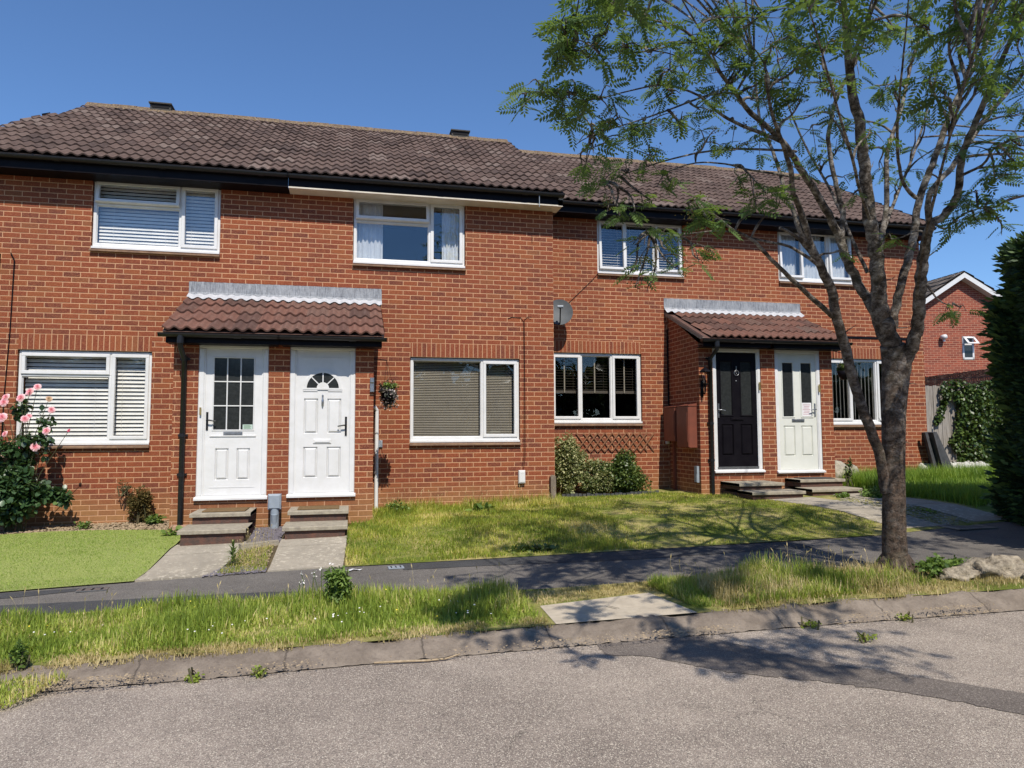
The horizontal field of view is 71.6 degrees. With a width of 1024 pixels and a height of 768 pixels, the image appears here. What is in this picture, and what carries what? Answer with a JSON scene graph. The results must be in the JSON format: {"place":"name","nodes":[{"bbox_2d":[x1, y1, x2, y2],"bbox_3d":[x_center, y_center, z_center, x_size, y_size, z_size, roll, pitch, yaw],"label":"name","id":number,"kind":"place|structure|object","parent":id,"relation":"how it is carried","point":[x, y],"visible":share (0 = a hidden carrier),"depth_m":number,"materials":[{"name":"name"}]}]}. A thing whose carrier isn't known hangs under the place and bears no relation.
{"place":"outdoors","nodes":[
{"label":"outdoors","id":0,"kind":"place"},
{"bbox_2d":[134,541,245,581],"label":"path","id":1,"kind":"structure","parent":0,"point":[183,562],"depth_m":7.63,"materials":[{"name":"concrete"}]},
{"bbox_2d":[267,535,346,571],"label":"path","id":2,"kind":"structure","parent":0,"point":[304,554],"depth_m":7.94,"materials":[{"name":"concrete"}]},
{"bbox_2d":[0,522,1007,664],"bbox_3d":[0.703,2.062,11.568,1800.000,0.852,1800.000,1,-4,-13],"label":"ground","id":3,"kind":"structure","parent":0,"point":[272,554],"depth_m":7.97,"materials":[{"name":"soil"}]},
{"bbox_2d":[0,384,74,531],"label":"rose bush","id":4,"kind":"object","parent":3,"relation":"on","point":[22,493],"visible":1,"depth_m":9.43,"materials":[{"name":"green plant"}]},
{"bbox_2d":[0,520,168,533],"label":"bark chippings","id":5,"kind":"object","parent":3,"relation":"on","point":[126,524],"visible":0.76,"depth_m":9.65,"materials":[{"name":"brown wood"}]},
{"bbox_2d":[125,485,154,523],"bbox_3d":[-5.257,1.763,10.041,0.414,0.690,0.322,1,-4,-13],"label":"dead shrub","id":6,"kind":"object","parent":5,"relation":"on","point":[140,501],"visible":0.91,"depth_m":10.03,"materials":[{"name":"brown plant"}]},
{"bbox_2d":[0,530,179,591],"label":"artificial lawn","id":7,"kind":"structure","parent":3,"relation":"on","point":[118,565],"depth_m":7.68,"materials":[{"name":"green plastic"}]},
{"bbox_2d":[0,101,306,532],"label":"terraced house","id":8,"kind":"structure","parent":3,"relation":"on","point":[147,248],"depth_m":10.26,"materials":[{"name":"brick"}]},
{"bbox_2d":[0,253,14,453],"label":"cable","id":9,"kind":"object","parent":8,"relation":"attached to","point":[9,336],"visible":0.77,"depth_m":9.97,"materials":[{"name":"black paint"}]},
{"bbox_2d":[16,350,151,448],"bbox_3d":[-6.122,0.225,10.205,1.750,1.390,0.240,1,-4,-13],"label":"window","id":10,"kind":"structure","parent":8,"relation":"in","point":[111,365],"depth_m":10.26,"materials":[{"name":"white plastic"}]},
{"bbox_2d":[89,181,220,256],"bbox_3d":[-5.271,-2.451,10.586,1.764,1.085,0.240,1,-4,-13],"label":"window","id":11,"kind":"structure","parent":8,"relation":"in","point":[180,205],"depth_m":10.61,"materials":[{"name":"white plastic"}]},
{"bbox_2d":[203,349,261,495],"bbox_3d":[-3.717,0.502,9.461,0.739,1.945,0.110,1,-4,-13],"label":"front door","id":12,"kind":"structure","parent":8,"relation":"in","point":[233,393],"depth_m":9.47,"materials":[{"name":"white plastic"}]},
{"bbox_2d":[144,513,166,525],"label":"weed","id":13,"kind":"object","parent":3,"relation":"on","point":[154,518],"visible":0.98,"depth_m":9.90,"materials":[{"name":"green plant"}]},
{"bbox_2d":[177,507,256,545],"bbox_3d":[-3.610,1.793,8.787,0.750,0.395,1.132,1,-4,-13],"label":"doorstep","id":14,"kind":"object","parent":3,"relation":"on","point":[205,528],"visible":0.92,"depth_m":8.45,"materials":[{"name":"concrete"}]},
{"bbox_2d":[202,507,249,511],"bbox_3d":[-3.655,1.608,9.084,0.510,0.014,0.400,1,-4,-13],"label":"doormat","id":15,"kind":"object","parent":14,"relation":"on","point":[234,509],"visible":1,"depth_m":9.04,"materials":[{"name":"brown fabric"}]},
{"bbox_2d":[223,539,242,565],"bbox_3d":[-2.969,1.796,7.542,0.234,0.315,0.228,-1,-4,4],"label":"willowherb","id":16,"kind":"object","parent":3,"relation":"on","point":[233,549],"visible":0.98,"depth_m":7.54,"materials":[{"name":"green plant"}]},
{"bbox_2d":[239,540,278,551],"bbox_3d":[-2.915,1.898,8.204,0.473,0.140,0.125,3,-5,-39],"label":"edging stone","id":17,"kind":"object","parent":3,"relation":"on","point":[260,543],"visible":0.46,"depth_m":8.17,"materials":[{"name":"concrete"}]},
{"bbox_2d":[246,526,284,542],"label":"slate chippings","id":18,"kind":"object","parent":3,"relation":"on","point":[276,532],"visible":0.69,"depth_m":8.79,"materials":[{"name":"grey gravel"}]},
{"bbox_2d":[268,494,281,528],"bbox_3d":[-3.115,1.749,9.308,0.165,0.610,0.134,1,-4,-13],"label":"service bollard","id":19,"kind":"object","parent":3,"relation":"on","point":[274,503],"visible":0.8,"depth_m":9.28,"materials":[{"name":"grey plastic"}]},
{"bbox_2d":[282,505,348,539],"bbox_3d":[-2.485,1.810,9.068,0.770,0.390,1.083,1,-4,-13],"label":"doorstep","id":20,"kind":"object","parent":3,"relation":"on","point":[303,524],"visible":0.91,"depth_m":8.82,"materials":[{"name":"concrete"}]},
{"bbox_2d":[297,505,339,509],"bbox_3d":[-2.541,1.626,9.347,0.520,0.014,0.380,1,-4,-13],"label":"doormat","id":21,"kind":"object","parent":20,"relation":"on","point":[318,507],"visible":1,"depth_m":9.28,"materials":[{"name":"brown fabric"}]},
{"bbox_2d":[277,121,564,525],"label":"terraced house","id":22,"kind":"structure","parent":3,"relation":"on","point":[421,263],"depth_m":11.34,"materials":[{"name":"brick"}]},
{"bbox_2d":[295,351,348,492],"bbox_3d":[-2.594,0.510,9.716,0.727,1.935,0.110,1,-4,-13],"label":"front door","id":23,"kind":"structure","parent":22,"relation":"in","point":[322,389],"depth_m":9.72,"materials":[{"name":"white plastic"}]},
{"bbox_2d":[373,406,378,507],"bbox_3d":[-2.102,1.170,10.926,0.060,1.679,0.102,-3,-5,39],"label":"waste pipe","id":24,"kind":"object","parent":22,"relation":"attached to","point":[375,408],"visible":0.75,"depth_m":10.92,"materials":[{"name":"white plastic"}]},
{"bbox_2d":[374,358,398,410],"bbox_3d":[-1.774,0.010,10.197,0.322,0.755,0.322,-3,-5,32],"label":"hanging flower ball","id":25,"kind":"object","parent":22,"relation":"hanging from","point":[387,391],"visible":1,"depth_m":10.14,"materials":[{"name":"green plant"}]},
{"bbox_2d":[352,199,465,270],"bbox_3d":[-1.643,-2.390,11.417,1.789,1.115,0.254,1,-4,-13],"label":"window","id":26,"kind":"structure","parent":22,"relation":"in","point":[369,220],"depth_m":11.40,"materials":[{"name":"white plastic"}]},
{"bbox_2d":[409,358,520,445],"bbox_3d":[-0.753,0.286,11.427,1.788,1.390,0.240,1,-4,-13],"label":"window","id":27,"kind":"structure","parent":22,"relation":"in","point":[416,439],"depth_m":11.48,"materials":[{"name":"white plastic"}]},
{"bbox_2d":[0,560,1023,675],"bbox_3d":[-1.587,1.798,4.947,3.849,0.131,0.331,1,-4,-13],"label":"dry verge","id":28,"kind":"structure","parent":3,"relation":"on","point":[87,657],"depth_m":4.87,"materials":[{"name":"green plant"}]},
{"bbox_2d":[8,638,30,671],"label":"weed","id":29,"kind":"object","parent":28,"relation":"on","point":[18,660],"visible":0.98,"depth_m":4.53,"materials":[{"name":"green plant"}]},
{"bbox_2d":[0,563,499,630],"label":"seed stalks","id":30,"kind":"object","parent":28,"relation":"on","point":[218,595],"visible":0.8,"depth_m":5.63,"materials":[{"name":"beige plant"}]},
{"bbox_2d":[0,574,547,666],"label":"verge grass","id":31,"kind":"structure","parent":28,"relation":"on","point":[143,629],"depth_m":5.48,"materials":[{"name":"green plant"}]},
{"bbox_2d":[298,563,333,603],"bbox_3d":[-1.650,1.709,6.008,0.361,0.368,0.109,1,-4,-13],"label":"ragwort","id":32,"kind":"object","parent":28,"relation":"on","point":[314,575],"visible":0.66,"depth_m":6.00,"materials":[{"name":"white plant"}]},
{"bbox_2d":[320,565,354,606],"bbox_3d":[-1.451,1.689,5.897,0.292,0.372,0.258,1,-4,-13],"label":"ragwort","id":33,"kind":"object","parent":28,"relation":"on","point":[338,582],"visible":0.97,"depth_m":5.86,"materials":[{"name":"green plant"}]},
{"bbox_2d":[520,580,656,604],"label":"dry verge","id":34,"kind":"structure","parent":28,"relation":"on","point":[566,592],"depth_m":6.24,"materials":[{"name":"beige plant"}]},
{"bbox_2d":[540,593,695,623],"bbox_3d":[0.811,1.803,5.741,1.140,0.029,0.700,1,-4,-13],"label":"slab crossing","id":35,"kind":"object","parent":28,"relation":"on","point":[634,605],"visible":1,"depth_m":5.68,"materials":[{"name":"grey concrete"}]},
{"bbox_2d":[495,0,1023,574],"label":"rowan tree","id":36,"kind":"object","parent":28,"relation":"on","point":[979,22],"visible":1,"depth_m":4.92,"materials":[{"name":"green plant"}]},
{"bbox_2d":[657,544,869,588],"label":"seed stalks","id":37,"kind":"object","parent":28,"relation":"on","point":[779,564],"visible":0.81,"depth_m":6.50,"materials":[{"name":"beige plant"}]},
{"bbox_2d":[645,549,937,606],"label":"verge grass","id":38,"kind":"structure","parent":28,"relation":"on","point":[687,591],"depth_m":6.26,"materials":[{"name":"green plant"}]},
{"bbox_2d":[709,575,1023,612],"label":"dry verge","id":39,"kind":"structure","parent":28,"relation":"on","point":[893,591],"depth_m":5.97,"materials":[{"name":"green plant"}]},
{"bbox_2d":[835,565,1023,594],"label":"dry verge","id":40,"kind":"structure","parent":28,"relation":"on","point":[951,586],"depth_m":6.21,"materials":[{"name":"beige plant"}]},
{"bbox_2d":[915,552,952,578],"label":"weed","id":41,"kind":"object","parent":28,"relation":"on","point":[936,562],"visible":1,"depth_m":6.50,"materials":[{"name":"green plant"}]},
{"bbox_2d":[908,555,969,571],"bbox_3d":[4.143,1.766,6.875,0.842,0.213,0.348,1,-4,-13],"label":"weed","id":42,"kind":"object","parent":28,"relation":"on","point":[956,561],"visible":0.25,"depth_m":6.83,"materials":[{"name":"green plant"}]},
{"bbox_2d":[938,566,979,581],"bbox_3d":[4.059,1.750,6.512,0.370,0.176,0.309,1,-4,-13],"label":"rock","id":43,"kind":"object","parent":28,"relation":"on","point":[962,573],"visible":0.71,"depth_m":6.42,"materials":[{"name":"beige stone"}]},
{"bbox_2d":[957,553,1023,579],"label":"rocks","id":44,"kind":"object","parent":28,"relation":"on","point":[1006,566],"visible":0.59,"depth_m":6.44,"materials":[{"name":"beige stone"}]},
{"bbox_2d":[518,149,775,494],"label":"terraced house","id":45,"kind":"structure","parent":3,"relation":"on","point":[610,357],"depth_m":13.27,"materials":[{"name":"brick"}]},
{"bbox_2d":[553,299,572,325],"bbox_3d":[0.838,-1.295,12.780,0.422,0.500,0.502,3,-5,-42],"label":"satellite dish","id":46,"kind":"object","parent":45,"relation":"attached to","point":[562,312],"visible":0.89,"depth_m":12.82,"materials":[{"name":"metal"}]},
{"bbox_2d":[554,353,643,425],"bbox_3d":[1.561,0.108,13.209,1.782,1.340,0.255,1,-4,-13],"label":"window","id":47,"kind":"structure","parent":45,"relation":"in","point":[612,372],"depth_m":13.22,"materials":[{"name":"white plastic"}]},
{"bbox_2d":[576,432,654,451],"bbox_3d":[1.915,1.072,13.117,1.548,0.354,0.017,1,-4,-13],"label":"trellis","id":48,"kind":"object","parent":45,"relation":"attached to","point":[617,440],"visible":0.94,"depth_m":13.11,"materials":[{"name":"brown wood"}]},
{"bbox_2d":[597,220,685,279],"bbox_3d":[2.441,-2.561,13.591,1.765,1.090,0.245,1,-4,-13],"label":"window","id":49,"kind":"structure","parent":45,"relation":"in","point":[610,271],"depth_m":13.55,"materials":[{"name":"white plastic"}]},
{"bbox_2d":[663,404,682,440],"bbox_3d":[2.966,0.718,13.053,0.178,0.670,0.480,1,-4,-13],"label":"meter box","id":50,"kind":"object","parent":45,"relation":"attached to","point":[670,424],"visible":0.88,"depth_m":12.99,"materials":[{"name":"brown plastic"}]},
{"bbox_2d":[664,408,675,440],"bbox_3d":[2.892,0.742,13.034,0.027,0.600,0.452,1,-4,-13],"label":"door","id":51,"kind":"structure","parent":50,"relation":"in","point":[669,413],"depth_m":13.02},
{"bbox_2d":[673,442,676,489],"bbox_3d":[3.007,1.553,13.112,0.048,0.970,0.050,1,-4,-13],"label":"cable duct","id":52,"kind":"object","parent":45,"relation":"attached to","point":[674,469],"visible":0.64,"depth_m":13.10,"materials":[{"name":"brown plastic"}]},
{"bbox_2d":[676,403,697,447],"bbox_3d":[3.083,0.732,12.539,0.178,0.770,0.470,1,-4,-13],"label":"meter box","id":53,"kind":"object","parent":45,"relation":"attached to","point":[686,414],"visible":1,"depth_m":12.35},
{"bbox_2d":[676,407,689,446],"bbox_3d":[3.009,0.756,12.520,0.027,0.700,0.442,1,-4,-13],"label":"door","id":54,"kind":"structure","parent":53,"relation":"in","point":[682,413],"depth_m":12.50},
{"bbox_2d":[700,366,710,396],"bbox_3d":[3.309,-0.060,12.187,0.182,0.540,0.230,3,-5,-43],"label":"wall lantern","id":55,"kind":"object","parent":45,"relation":"attached to","point":[705,370],"depth_m":12.18,"materials":[{"name":"black paint"}]},
{"bbox_2d":[716,352,758,468],"bbox_3d":[3.945,0.466,12.446,0.797,2.040,0.110,1,-4,-13],"label":"front door","id":56,"kind":"structure","parent":45,"relation":"in","point":[735,372],"depth_m":12.46,"materials":[{"name":"black paint"}]},
{"bbox_2d":[720,480,805,499],"bbox_3d":[4.177,1.833,11.862,0.960,0.370,1.003,1,-4,-13],"label":"doorstep","id":57,"kind":"object","parent":3,"relation":"on","point":[757,489],"visible":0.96,"depth_m":11.69,"materials":[{"name":"concrete"}]},
{"bbox_2d":[650,161,936,488],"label":"terraced house","id":58,"kind":"structure","parent":3,"relation":"on","point":[818,428],"depth_m":14.25,"materials":[{"name":"brick"}]},
{"bbox_2d":[777,354,817,469],"bbox_3d":[5.122,0.492,12.713,0.783,2.065,0.110,1,-4,-13],"label":"front door","id":59,"kind":"structure","parent":58,"relation":"in","point":[796,372],"depth_m":12.73,"materials":[{"name":"white paint"}]},
{"bbox_2d":[777,232,852,286],"bbox_3d":[6.143,-2.531,14.438,1.744,1.085,0.254,1,-4,-13],"label":"window","id":60,"kind":"structure","parent":58,"relation":"in","point":[786,256],"depth_m":14.46,"materials":[{"name":"white plastic"}]},
{"bbox_2d":[833,351,846,379],"bbox_3d":[6.014,-0.333,12.915,0.326,0.536,0.272,-2,-4,21],"label":"hanging basket","id":61,"kind":"object","parent":58,"relation":"hanging from","point":[842,374],"visible":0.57,"depth_m":12.86,"materials":[{"name":"black paint"}]},
{"bbox_2d":[831,359,881,426],"bbox_3d":[7.162,0.189,14.486,1.754,1.375,0.264,1,-4,-13],"label":"window","id":62,"kind":"structure","parent":58,"relation":"in","point":[838,422],"depth_m":14.48,"materials":[{"name":"white plastic"}]},
{"bbox_2d":[783,478,862,495],"bbox_3d":[5.307,1.821,12.193,0.950,0.370,0.862,1,-4,-13],"label":"doorstep","id":63,"kind":"object","parent":3,"relation":"on","point":[817,487],"visible":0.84,"depth_m":12.13,"materials":[{"name":"concrete"}]},
{"bbox_2d":[925,385,993,461],"bbox_3d":[10.278,1.102,16.941,4.275,2.134,0.070,1,-4,-13],"label":"timber fence","id":64,"kind":"object","parent":3,"relation":"on","point":[945,428],"visible":0.17,"depth_m":16.91,"materials":[{"name":"grey wood"}]},
{"bbox_2d":[933,379,1004,464],"bbox_3d":[11.247,0.949,17.011,2.574,2.198,0.376,1,-4,-13],"label":"ivy","id":65,"kind":"object","parent":64,"relation":"attached to","point":[975,408],"visible":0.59,"depth_m":16.92,"materials":[{"name":"green plant"}]},
{"bbox_2d":[925,369,993,385],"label":"outbuilding","id":66,"kind":"structure","parent":3,"relation":"on","point":[962,376],"depth_m":18.99,"materials":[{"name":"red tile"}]},
{"bbox_2d":[923,271,1000,384],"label":"house","id":67,"kind":"structure","parent":3,"relation":"on","point":[948,349],"depth_m":24.84,"materials":[{"name":"brick"}]},
{"bbox_2d":[962,336,978,358],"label":"window","id":68,"kind":"structure","parent":67,"relation":"in","point":[968,342],"depth_m":24.81,"materials":[{"name":"white plastic"}]},
{"bbox_2d":[976,231,1023,525],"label":"conifer hedge","id":69,"kind":"object","parent":3,"relation":"on","point":[1004,324],"visible":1,"depth_m":9.52,"materials":[{"name":"green plant"}]},
{"bbox_2d":[0,610,1023,767],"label":"road","id":70,"kind":"structure","parent":0,"point":[586,706],"depth_m":3.88,"materials":[{"name":"grey asphalt"}]},
{"bbox_2d":[0,668,71,707],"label":"corner scrub","id":71,"kind":"object","parent":70,"relation":"on","point":[6,696],"visible":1,"depth_m":4.27,"materials":[{"name":"green plant"}]},
{"bbox_2d":[184,667,204,683],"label":"kerb weed","id":72,"kind":"object","parent":70,"relation":"on","point":[191,678],"visible":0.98,"depth_m":4.48,"materials":[{"name":"green plant"}]},
{"bbox_2d":[250,665,267,678],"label":"kerb weed","id":73,"kind":"object","parent":70,"relation":"on","point":[260,672],"visible":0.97,"depth_m":4.54,"materials":[{"name":"green plant"}]},
{"bbox_2d":[374,653,459,663],"bbox_3d":[-0.633,1.854,4.782,0.582,0.029,0.049,1,-4,-13],"label":"fallen stick","id":74,"kind":"object","parent":70,"relation":"on","point":[406,661],"visible":1,"depth_m":4.76,"materials":[{"name":"brown wood"}]},
{"bbox_2d":[0,588,1023,694],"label":"kerb","id":75,"kind":"structure","parent":70,"relation":"on","point":[353,652],"depth_m":5.10,"materials":[{"name":"concrete"}]},
{"bbox_2d":[18,604,1006,691],"bbox_3d":[0.484,1.810,5.017,7.206,0.135,0.124,1,-4,-12],"label":"kerb debris","id":76,"kind":"object","parent":70,"relation":"on","point":[126,674],"visible":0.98,"depth_m":4.98,"materials":[{"name":"brown plant"}]},
{"bbox_2d":[597,635,1023,713],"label":"road patch","id":77,"kind":"object","parent":70,"relation":"on","point":[708,652],"visible":0.97,"depth_m":4.52,"materials":[{"name":"grey asphalt"}]},
{"bbox_2d":[856,631,877,643],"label":"kerb weed","id":78,"kind":"object","parent":70,"relation":"on","point":[863,638],"visible":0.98,"depth_m":5.05,"materials":[{"name":"green plant"}]},
{"bbox_2d":[0,521,1023,604],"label":"pavement","id":79,"kind":"structure","parent":0,"point":[1005,538],"depth_m":7.21,"materials":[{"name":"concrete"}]},
{"bbox_2d":[0,587,99,598],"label":"pavement patch","id":80,"kind":"object","parent":79,"relation":"on","point":[18,594],"visible":0.97,"depth_m":6.61,"materials":[{"name":"grey asphalt"}]},
{"bbox_2d":[0,591,361,615],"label":"pavement patch","id":81,"kind":"object","parent":79,"relation":"on","point":[83,605],"visible":0.35,"depth_m":6.20,"materials":[{"name":"grey asphalt"}]},
{"bbox_2d":[202,566,266,576],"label":"slate chippings","id":82,"kind":"object","parent":79,"relation":"on","point":[220,574],"visible":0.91,"depth_m":7.29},
{"bbox_2d":[218,544,274,573],"bbox_3d":[-2.863,1.886,7.705,0.506,0.181,0.944,1,-4,-13],"label":"weedy strip","id":83,"kind":"object","parent":82,"relation":"on","point":[236,569],"visible":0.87,"depth_m":7.65,"materials":[{"name":"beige plant"}]},
{"bbox_2d":[228,525,276,569],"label":"seed stalks","id":84,"kind":"object","parent":82,"relation":"on","point":[246,537],"visible":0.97,"depth_m":7.90,"materials":[{"name":"beige plant"}]},
{"bbox_2d":[399,541,810,569],"bbox_3d":[1.120,1.890,7.819,4.667,0.097,0.450,0,-4,-11],"label":"pavement patch","id":85,"kind":"object","parent":79,"relation":"on","point":[639,554],"visible":0.98,"depth_m":7.82,"materials":[{"name":"grey asphalt"}]},
{"bbox_2d":[0,0,1023,289],"label":"sky","id":86,"kind":"structure","parent":0,"point":[432,66],"materials":[{"name":"blue"}]},
{"bbox_2d":[344,489,876,565],"bbox_3d":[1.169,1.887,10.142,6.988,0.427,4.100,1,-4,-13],"label":"front lawn","id":87,"kind":"structure","parent":0,"point":[449,511],"depth_m":9.29,"materials":[{"name":"green plant"}]},
{"bbox_2d":[384,492,557,509],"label":"wall foot grass","id":88,"kind":"structure","parent":87,"relation":"on","point":[493,500],"depth_m":11.19,"materials":[{"name":"green plant"}]},
{"bbox_2d":[380,484,561,506],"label":"seed stalks","id":89,"kind":"object","parent":87,"relation":"on","point":[484,497],"visible":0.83,"depth_m":11.08,"materials":[{"name":"beige plant"}]},
{"bbox_2d":[505,543,558,553],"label":"weed","id":90,"kind":"object","parent":87,"relation":"on","point":[535,547],"visible":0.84,"depth_m":8.09,"materials":[{"name":"green plant"}]},
{"bbox_2d":[550,475,555,498],"bbox_3d":[0.663,1.760,11.519,0.085,0.560,0.080,1,-4,-13],"label":"timber post","id":91,"kind":"object","parent":87,"relation":"on","point":[552,484],"visible":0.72,"depth_m":11.49,"materials":[{"name":"beige wood"}]},
{"bbox_2d":[555,430,588,493],"bbox_3d":[1.024,1.442,12.482,0.668,1.254,0.567,2,-5,-29],"label":"variegated shrub","id":92,"kind":"object","parent":87,"relation":"on","point":[570,459],"visible":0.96,"depth_m":12.35,"materials":[{"name":"green plant"}]},
{"bbox_2d":[577,458,617,493],"bbox_3d":[1.497,1.683,12.521,0.732,0.774,0.452,0,-4,1],"label":"variegated shrub","id":93,"kind":"object","parent":87,"relation":"on","point":[593,483],"visible":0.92,"depth_m":12.43,"materials":[{"name":"green plant"}]},
{"bbox_2d":[562,490,658,496],"bbox_3d":[1.730,1.930,12.340,1.749,0.124,0.145,0,-4,-9],"label":"bed edging","id":94,"kind":"object","parent":87,"relation":"on","point":[596,494],"visible":0.52,"depth_m":12.27,"materials":[{"name":"grey concrete"}]},
{"bbox_2d":[595,448,651,492],"bbox_3d":[1.983,1.618,12.615,0.985,0.947,0.665,3,-5,-40],"label":"green shrub","id":95,"kind":"object","parent":87,"relation":"on","point":[627,473],"visible":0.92,"depth_m":12.50,"materials":[{"name":"green plant"}]},
{"bbox_2d":[769,497,939,527],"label":"path","id":96,"kind":"structure","parent":0,"point":[875,514],"depth_m":10.21,"materials":[{"name":"concrete"}]},
{"bbox_2d":[715,487,1008,535],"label":"garden soil","id":97,"kind":"structure","parent":0,"point":[877,530],"depth_m":9.82,"materials":[{"name":"brown soil"}]},
{"bbox_2d":[835,460,852,480],"bbox_3d":[6.051,1.724,13.375,0.868,0.622,0.674,1,-4,-13],"label":"boulder","id":98,"kind":"object","parent":97,"relation":"on","point":[839,466],"visible":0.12,"depth_m":13.13,"materials":[{"name":"stone"}]},
{"bbox_2d":[844,457,854,486],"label":"weed","id":99,"kind":"object","parent":97,"relation":"on","point":[847,475],"visible":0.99,"depth_m":12.57,"materials":[{"name":"green plant"}]},
{"bbox_2d":[858,485,881,497],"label":"weed","id":100,"kind":"object","parent":97,"relation":"on","point":[873,492],"visible":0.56,"depth_m":11.38,"materials":[{"name":"green plant"}]},
{"bbox_2d":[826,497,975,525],"bbox_3d":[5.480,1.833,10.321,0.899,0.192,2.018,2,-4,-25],"label":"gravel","id":101,"kind":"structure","parent":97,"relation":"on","point":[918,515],"depth_m":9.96,"materials":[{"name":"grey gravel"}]},
{"bbox_2d":[923,432,937,469],"bbox_3d":[8.573,1.492,14.464,0.380,1.030,0.060,1,-4,-13],"label":"leaning slab","id":102,"kind":"object","parent":97,"relation":"on","point":[932,458],"depth_m":14.44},
{"bbox_2d":[922,432,951,468],"bbox_3d":[8.762,1.498,14.558,0.590,1.030,0.360,1,-4,-13],"label":"leaning slab","id":103,"kind":"object","parent":97,"relation":"on","point":[940,454],"depth_m":14.38,"materials":[{"name":"grey concrete"}]},
{"bbox_2d":[836,461,998,507],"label":"tall grass","id":104,"kind":"structure","parent":0,"point":[959,484],"depth_m":12.34,"materials":[{"name":"green plant"}]},
{"bbox_2d":[833,493,1009,521],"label":"path","id":105,"kind":"structure","parent":0,"point":[968,513],"depth_m":10.17,"materials":[{"name":"concrete"}]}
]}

